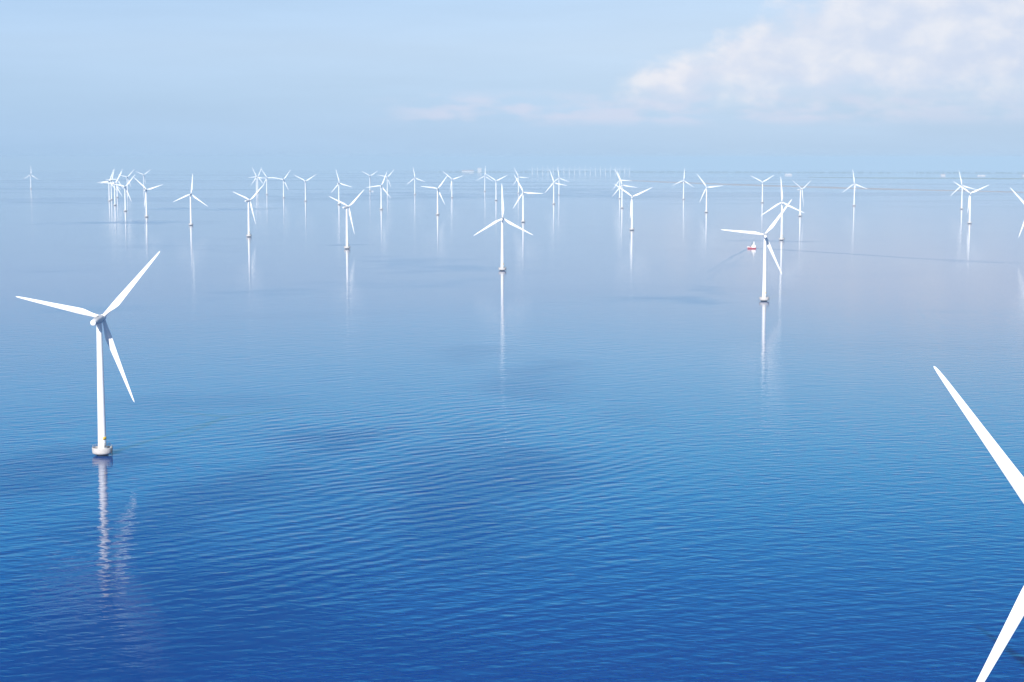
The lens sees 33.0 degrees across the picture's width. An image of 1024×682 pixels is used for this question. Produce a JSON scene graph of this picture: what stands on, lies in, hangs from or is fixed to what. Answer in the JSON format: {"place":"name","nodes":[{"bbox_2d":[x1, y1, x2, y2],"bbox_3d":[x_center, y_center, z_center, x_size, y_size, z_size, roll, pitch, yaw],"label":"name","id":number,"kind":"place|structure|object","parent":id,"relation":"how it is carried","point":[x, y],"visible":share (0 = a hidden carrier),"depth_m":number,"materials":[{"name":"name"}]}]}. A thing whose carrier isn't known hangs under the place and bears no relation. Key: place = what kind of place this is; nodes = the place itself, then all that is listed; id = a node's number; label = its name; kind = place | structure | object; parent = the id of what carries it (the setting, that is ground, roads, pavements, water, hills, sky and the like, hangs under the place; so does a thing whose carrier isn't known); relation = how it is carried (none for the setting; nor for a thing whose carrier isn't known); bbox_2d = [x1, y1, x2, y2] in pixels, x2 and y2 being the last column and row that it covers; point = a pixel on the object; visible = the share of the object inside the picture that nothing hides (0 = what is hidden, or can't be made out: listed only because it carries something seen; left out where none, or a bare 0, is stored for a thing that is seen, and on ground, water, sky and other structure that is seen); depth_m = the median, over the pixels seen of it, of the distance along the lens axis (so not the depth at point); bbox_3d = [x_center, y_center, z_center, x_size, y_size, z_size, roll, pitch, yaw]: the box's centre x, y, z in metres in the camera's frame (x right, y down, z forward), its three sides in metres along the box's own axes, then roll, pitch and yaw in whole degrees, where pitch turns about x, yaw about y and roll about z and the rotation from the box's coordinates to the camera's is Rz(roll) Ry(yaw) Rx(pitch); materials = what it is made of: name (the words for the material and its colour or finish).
{"place":"outdoors","nodes":[
{"label":"outdoors","id":0,"kind":"place"},
{"bbox_2d":[0,169,1023,681],"bbox_3d":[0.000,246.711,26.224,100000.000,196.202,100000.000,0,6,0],"label":"sea","id":1,"kind":"structure","parent":0,"point":[586,435],"depth_m":965.23,"materials":[{"name":"liquid"}]},
{"bbox_2d":[16,251,159,455],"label":"wind turbine","id":2,"kind":"object","parent":1,"relation":"in","point":[102,448],"visible":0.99,"depth_m":872.16,"materials":[{"name":"metal"}]},
{"bbox_2d":[98,169,117,200],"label":"wind turbine","id":3,"kind":"object","parent":1,"relation":"in","point":[109,188],"visible":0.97,"depth_m":6077.25,"materials":[{"name":"metal"}]},
{"bbox_2d":[100,172,120,199],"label":"wind turbine","id":4,"kind":"object","parent":1,"relation":"in","point":[111,187],"visible":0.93,"depth_m":6253.48,"materials":[{"name":"metal"}]},
{"bbox_2d":[106,172,122,197],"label":"wind turbine","id":5,"kind":"object","parent":1,"relation":"in","point":[118,181],"visible":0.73,"depth_m":6631.36,"materials":[{"name":"metal"}]},
{"bbox_2d":[112,172,121,204],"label":"wind turbine","id":6,"kind":"object","parent":1,"relation":"in","point":[114,190],"visible":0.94,"depth_m":5506.96,"materials":[{"name":"metal"}]},
{"bbox_2d":[110,176,133,210],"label":"wind turbine","id":7,"kind":"object","parent":1,"relation":"in","point":[124,187],"visible":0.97,"depth_m":4899.05,"materials":[{"name":"metal"}]},
{"bbox_2d":[136,179,162,216],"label":"wind turbine","id":8,"kind":"object","parent":1,"relation":"in","point":[145,190],"visible":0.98,"depth_m":4402.46,"materials":[{"name":"metal"}]},
{"bbox_2d":[174,174,206,224],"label":"wind turbine","id":9,"kind":"object","parent":1,"relation":"in","point":[190,223],"visible":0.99,"depth_m":3861.90,"materials":[{"name":"metal"}]},
{"bbox_2d":[234,185,262,236],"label":"wind turbine","id":10,"kind":"object","parent":1,"relation":"in","point":[248,234],"visible":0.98,"depth_m":3293.54,"materials":[{"name":"metal"}]},
{"bbox_2d":[251,168,261,192],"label":"wind turbine","id":11,"kind":"object","parent":1,"relation":"in","point":[256,177],"visible":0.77,"depth_m":7443.20,"materials":[{"name":"metal"}]},
{"bbox_2d":[261,169,276,193],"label":"wind turbine","id":12,"kind":"object","parent":1,"relation":"in","point":[266,181],"visible":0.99,"depth_m":7205.93,"materials":[{"name":"metal"}]},
{"bbox_2d":[275,171,289,197],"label":"wind turbine","id":13,"kind":"object","parent":1,"relation":"in","point":[283,184],"visible":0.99,"depth_m":6586.06,"materials":[{"name":"metal"}]},
{"bbox_2d":[297,175,314,200],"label":"wind turbine","id":14,"kind":"object","parent":1,"relation":"in","point":[305,186],"visible":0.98,"depth_m":6079.27,"materials":[{"name":"metal"}]},
{"bbox_2d":[331,171,350,204],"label":"wind turbine","id":15,"kind":"object","parent":1,"relation":"in","point":[338,203],"visible":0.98,"depth_m":5587.84,"materials":[{"name":"metal"}]},
{"bbox_2d":[329,190,363,248],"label":"wind turbine","id":16,"kind":"object","parent":1,"relation":"in","point":[347,207],"visible":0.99,"depth_m":2856.39,"materials":[{"name":"metal"}]},
{"bbox_2d":[362,171,375,190],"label":"wind turbine","id":17,"kind":"object","parent":1,"relation":"in","point":[369,179],"visible":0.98,"depth_m":7985.94,"materials":[{"name":"metal"}]},
{"bbox_2d":[366,172,390,209],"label":"wind turbine","id":18,"kind":"object","parent":1,"relation":"in","point":[381,208],"visible":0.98,"depth_m":5044.76,"materials":[{"name":"metal"}]},
{"bbox_2d":[380,171,392,192],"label":"wind turbine","id":19,"kind":"object","parent":1,"relation":"in","point":[387,181],"visible":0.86,"depth_m":7469.62,"materials":[{"name":"metal"}]},
{"bbox_2d":[409,169,424,194],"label":"wind turbine","id":20,"kind":"object","parent":1,"relation":"in","point":[414,182],"visible":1,"depth_m":7144.90,"materials":[{"name":"metal"}]},
{"bbox_2d":[421,175,447,214],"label":"wind turbine","id":21,"kind":"object","parent":1,"relation":"in","point":[437,213],"visible":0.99,"depth_m":4573.12,"materials":[{"name":"metal"}]},
{"bbox_2d":[444,172,460,197],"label":"wind turbine","id":22,"kind":"object","parent":1,"relation":"in","point":[451,184],"visible":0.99,"depth_m":6614.28,"materials":[{"name":"metal"}]},
{"bbox_2d":[486,174,506,199],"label":"wind turbine","id":23,"kind":"object","parent":1,"relation":"in","point":[495,186],"visible":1,"depth_m":6168.33,"materials":[{"name":"metal"}]},
{"bbox_2d":[475,189,531,270],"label":"wind turbine","id":24,"kind":"object","parent":1,"relation":"in","point":[502,268],"visible":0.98,"depth_m":2303.44,"materials":[{"name":"metal"}]},
{"bbox_2d":[513,168,526,192],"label":"wind turbine","id":25,"kind":"object","parent":1,"relation":"in","point":[518,181],"visible":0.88,"depth_m":7497.82,"materials":[{"name":"metal"}]},
{"bbox_2d":[513,177,542,221],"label":"wind turbine","id":26,"kind":"object","parent":1,"relation":"in","point":[522,220],"visible":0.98,"depth_m":4047.18,"materials":[{"name":"metal"}]},
{"bbox_2d":[547,172,566,203],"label":"wind turbine","id":27,"kind":"object","parent":1,"relation":"in","point":[553,188],"visible":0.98,"depth_m":5669.27,"materials":[{"name":"metal"}]},
{"bbox_2d":[613,170,628,198],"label":"wind turbine","id":28,"kind":"object","parent":1,"relation":"in","point":[619,184],"visible":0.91,"depth_m":6449.16,"materials":[{"name":"metal"}]},
{"bbox_2d":[614,171,636,207],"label":"wind turbine","id":29,"kind":"object","parent":1,"relation":"in","point":[622,185],"visible":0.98,"depth_m":5199.02,"materials":[{"name":"metal"}]},
{"bbox_2d":[616,185,650,229],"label":"wind turbine","id":30,"kind":"object","parent":1,"relation":"in","point":[631,212],"visible":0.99,"depth_m":3599.37,"materials":[{"name":"metal"}]},
{"bbox_2d":[672,169,691,198],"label":"wind turbine","id":31,"kind":"object","parent":1,"relation":"in","point":[683,180],"visible":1,"depth_m":6334.11,"materials":[{"name":"metal"}]},
{"bbox_2d":[697,174,722,212],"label":"wind turbine","id":32,"kind":"object","parent":1,"relation":"in","point":[706,211],"visible":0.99,"depth_m":4779.80,"materials":[{"name":"metal"}]},
{"bbox_2d":[747,242,755,248],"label":"work boat","id":33,"kind":"object","parent":1,"relation":"on","point":[753,245],"visible":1,"depth_m":2865.70,"materials":[{"name":"red paint"}]},
{"bbox_2d":[722,199,791,300],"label":"wind turbine","id":34,"kind":"object","parent":1,"relation":"in","point":[763,297],"visible":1,"depth_m":1812.99,"materials":[{"name":"metal"}]},
{"bbox_2d":[752,175,773,202],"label":"wind turbine","id":35,"kind":"object","parent":1,"relation":"in","point":[762,187],"visible":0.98,"depth_m":5836.68,"materials":[{"name":"metal"}]},
{"bbox_2d":[762,182,803,239],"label":"wind turbine","id":36,"kind":"object","parent":1,"relation":"in","point":[781,232],"visible":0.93,"depth_m":3157.34,"materials":[{"name":"metal"}]},
{"bbox_2d":[792,180,808,215],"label":"wind turbine","id":37,"kind":"object","parent":1,"relation":"in","point":[800,197],"visible":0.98,"depth_m":4470.33,"materials":[{"name":"metal"}]},
{"bbox_2d":[842,173,866,205],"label":"wind turbine","id":38,"kind":"object","parent":1,"relation":"in","point":[854,184],"visible":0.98,"depth_m":5457.83,"materials":[{"name":"metal"}]},
{"bbox_2d":[955,172,976,208],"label":"wind turbine","id":39,"kind":"object","parent":1,"relation":"in","point":[962,191],"visible":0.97,"depth_m":5107.29,"materials":[{"name":"metal"}]},
{"bbox_2d":[956,183,987,223],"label":"wind turbine","id":40,"kind":"object","parent":1,"relation":"in","point":[969,206],"visible":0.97,"depth_m":3961.82,"materials":[{"name":"metal"}]},
{"bbox_2d":[934,366,1023,681],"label":"wind turbine","id":41,"kind":"object","parent":1,"relation":"in","point":[1012,473],"visible":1,"depth_m":359.15,"materials":[{"name":"metal"}]},
{"bbox_2d":[1011,189,1023,237],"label":"wind turbine","id":42,"kind":"object","parent":1,"relation":"in","point":[1022,201],"visible":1,"depth_m":2685.04,"materials":[{"name":"metal"}]},
{"bbox_2d":[0,0,1023,169],"label":"sky","id":43,"kind":"structure","parent":0,"point":[85,84],"materials":[{"name":"blue"}]},
{"bbox_2d":[629,180,1023,192],"bbox_3d":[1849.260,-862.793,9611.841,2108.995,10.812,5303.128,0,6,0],"label":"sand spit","id":44,"kind":"structure","parent":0,"point":[817,186],"depth_m":8987.66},
{"bbox_2d":[818,177,1023,178],"bbox_3d":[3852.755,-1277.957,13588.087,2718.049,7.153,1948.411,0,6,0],"label":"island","id":45,"kind":"structure","parent":0,"point":[917,178],"depth_m":13525.90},
{"bbox_3d":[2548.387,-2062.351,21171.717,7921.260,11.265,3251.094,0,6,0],"label":"coast","id":46,"kind":"object","parent":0,"visible":0},
{"bbox_2d":[439,171,1023,172],"bbox_3d":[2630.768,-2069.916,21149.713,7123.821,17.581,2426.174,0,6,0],"label":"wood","id":47,"kind":"object","parent":46,"relation":"on","point":[727,171],"visible":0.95,"depth_m":21648.83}
]}

